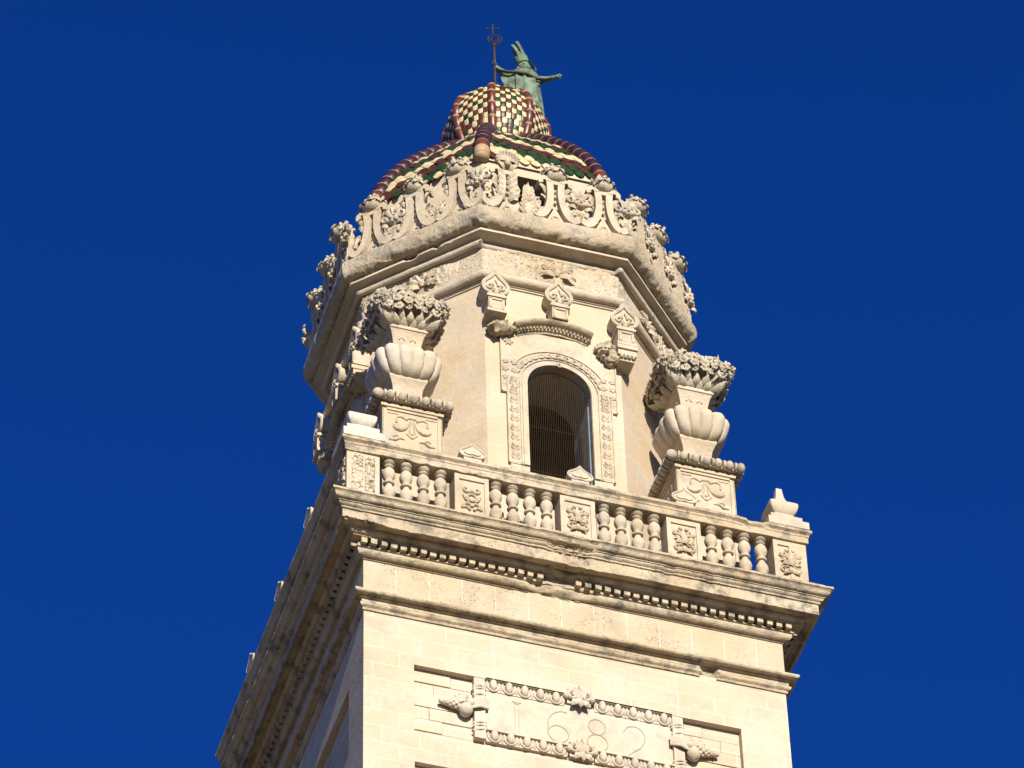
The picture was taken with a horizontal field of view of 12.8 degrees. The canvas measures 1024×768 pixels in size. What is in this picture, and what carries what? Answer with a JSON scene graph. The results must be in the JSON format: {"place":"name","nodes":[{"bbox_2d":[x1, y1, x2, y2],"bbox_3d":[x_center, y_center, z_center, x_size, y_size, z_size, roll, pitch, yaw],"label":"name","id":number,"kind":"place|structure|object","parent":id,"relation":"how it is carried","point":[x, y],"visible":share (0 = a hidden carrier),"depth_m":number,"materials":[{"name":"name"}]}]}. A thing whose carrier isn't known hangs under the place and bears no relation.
{"place":"outdoors","nodes":[
{"label":"outdoors","id":0,"kind":"place"},
{"bbox_2d":[0,0,1023,767],"label":"sky","id":1,"kind":"structure","parent":0,"point":[838,184],"materials":[{"name":"blue"}]},
{"bbox_2d":[221,82,833,767],"bbox_3d":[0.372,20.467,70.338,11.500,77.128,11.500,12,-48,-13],"label":"bell tower","id":2,"kind":"structure","parent":0,"point":[413,634],"depth_m":82.70,"materials":[{"name":"stone"}]},
{"bbox_2d":[312,323,369,473],"bbox_3d":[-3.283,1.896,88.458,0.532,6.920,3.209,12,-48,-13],"label":"arched window","id":3,"kind":"structure","parent":2,"relation":"in","point":[349,390],"depth_m":90.01,"materials":[{"name":"stone"}]},
{"bbox_2d":[354,286,453,504],"bbox_3d":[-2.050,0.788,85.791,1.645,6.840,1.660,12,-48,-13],"label":"flower urn","id":4,"kind":"object","parent":2,"relation":"on","point":[402,331],"visible":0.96,"depth_m":86.27,"materials":[{"name":"stone"}]},
{"bbox_2d":[301,150,696,352],"bbox_3d":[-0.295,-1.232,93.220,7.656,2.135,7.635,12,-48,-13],"label":"openwork parapet","id":5,"kind":"structure","parent":2,"relation":"attached to","point":[460,179],"depth_m":91.19,"materials":[{"name":"stone"}]},
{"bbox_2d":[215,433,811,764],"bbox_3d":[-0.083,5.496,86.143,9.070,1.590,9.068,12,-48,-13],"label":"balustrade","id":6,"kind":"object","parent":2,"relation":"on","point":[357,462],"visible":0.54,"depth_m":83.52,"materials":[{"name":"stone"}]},
{"bbox_2d":[246,653,254,672],"bbox_3d":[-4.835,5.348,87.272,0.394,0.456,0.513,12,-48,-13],"label":"heart finial","id":7,"kind":"object","parent":6,"relation":"on","point":[251,657],"visible":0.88,"depth_m":87.20,"materials":[{"name":"stone"}]},
{"bbox_2d":[274,581,283,601],"bbox_3d":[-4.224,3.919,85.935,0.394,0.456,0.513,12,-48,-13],"label":"heart finial","id":8,"kind":"object","parent":6,"relation":"on","point":[280,584],"visible":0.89,"depth_m":85.86,"materials":[{"name":"stone"}]},
{"bbox_2d":[304,507,313,528],"bbox_3d":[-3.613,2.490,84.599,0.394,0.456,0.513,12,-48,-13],"label":"heart finial","id":9,"kind":"object","parent":6,"relation":"on","point":[309,512],"visible":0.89,"depth_m":84.51,"materials":[{"name":"stone"}]},
{"bbox_2d":[332,411,385,458],"bbox_3d":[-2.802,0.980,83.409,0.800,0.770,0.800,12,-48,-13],"label":"corner finial","id":10,"kind":"object","parent":6,"relation":"on","point":[362,425],"visible":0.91,"depth_m":83.19,"materials":[{"name":"white stone"}]},
{"bbox_2d":[457,443,485,461],"bbox_3d":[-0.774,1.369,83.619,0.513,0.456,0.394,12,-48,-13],"label":"heart finial","id":11,"kind":"object","parent":6,"relation":"on","point":[472,452],"visible":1,"depth_m":83.45,"materials":[{"name":"stone"}]},
{"bbox_2d":[565,466,593,484],"bbox_3d":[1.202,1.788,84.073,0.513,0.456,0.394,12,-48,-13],"label":"heart finial","id":12,"kind":"object","parent":6,"relation":"on","point":[580,474],"visible":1,"depth_m":83.91,"materials":[{"name":"stone"}]},
{"bbox_2d":[669,488,697,505],"bbox_3d":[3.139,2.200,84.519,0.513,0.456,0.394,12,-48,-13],"label":"heart finial","id":13,"kind":"object","parent":6,"relation":"on","point":[683,496],"visible":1,"depth_m":84.36,"materials":[{"name":"stone"}]},
{"bbox_2d":[761,488,809,529],"bbox_3d":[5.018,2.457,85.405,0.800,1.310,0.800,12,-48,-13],"label":"corner finial","id":14,"kind":"object","parent":6,"relation":"on","point":[780,509],"visible":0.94,"depth_m":85.17,"materials":[{"name":"stone"}]},
{"bbox_2d":[492,41,562,113],"bbox_3d":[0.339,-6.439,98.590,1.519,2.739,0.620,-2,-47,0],"label":"statue","id":15,"kind":"object","parent":2,"relation":"on","point":[524,75],"visible":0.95,"depth_m":98.52,"materials":[{"name":"green metal"}]},
{"bbox_2d":[486,24,501,84],"bbox_3d":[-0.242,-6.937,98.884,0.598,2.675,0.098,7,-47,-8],"label":"crosier","id":16,"kind":"object","parent":15,"relation":"attached to","point":[493,42],"visible":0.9,"depth_m":99.29,"materials":[{"name":"metal"}]},
{"bbox_2d":[478,269,638,541],"bbox_3d":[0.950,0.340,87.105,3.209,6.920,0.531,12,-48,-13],"label":"arched window","id":17,"kind":"structure","parent":2,"relation":"in","point":[526,346],"depth_m":87.97,"materials":[{"name":"stone"}]},
{"bbox_2d":[644,348,744,567],"bbox_3d":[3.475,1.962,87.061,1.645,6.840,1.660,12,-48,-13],"label":"flower urn","id":18,"kind":"object","parent":2,"relation":"on","point":[687,392],"visible":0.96,"depth_m":87.53,"materials":[{"name":"stone"}]}
]}

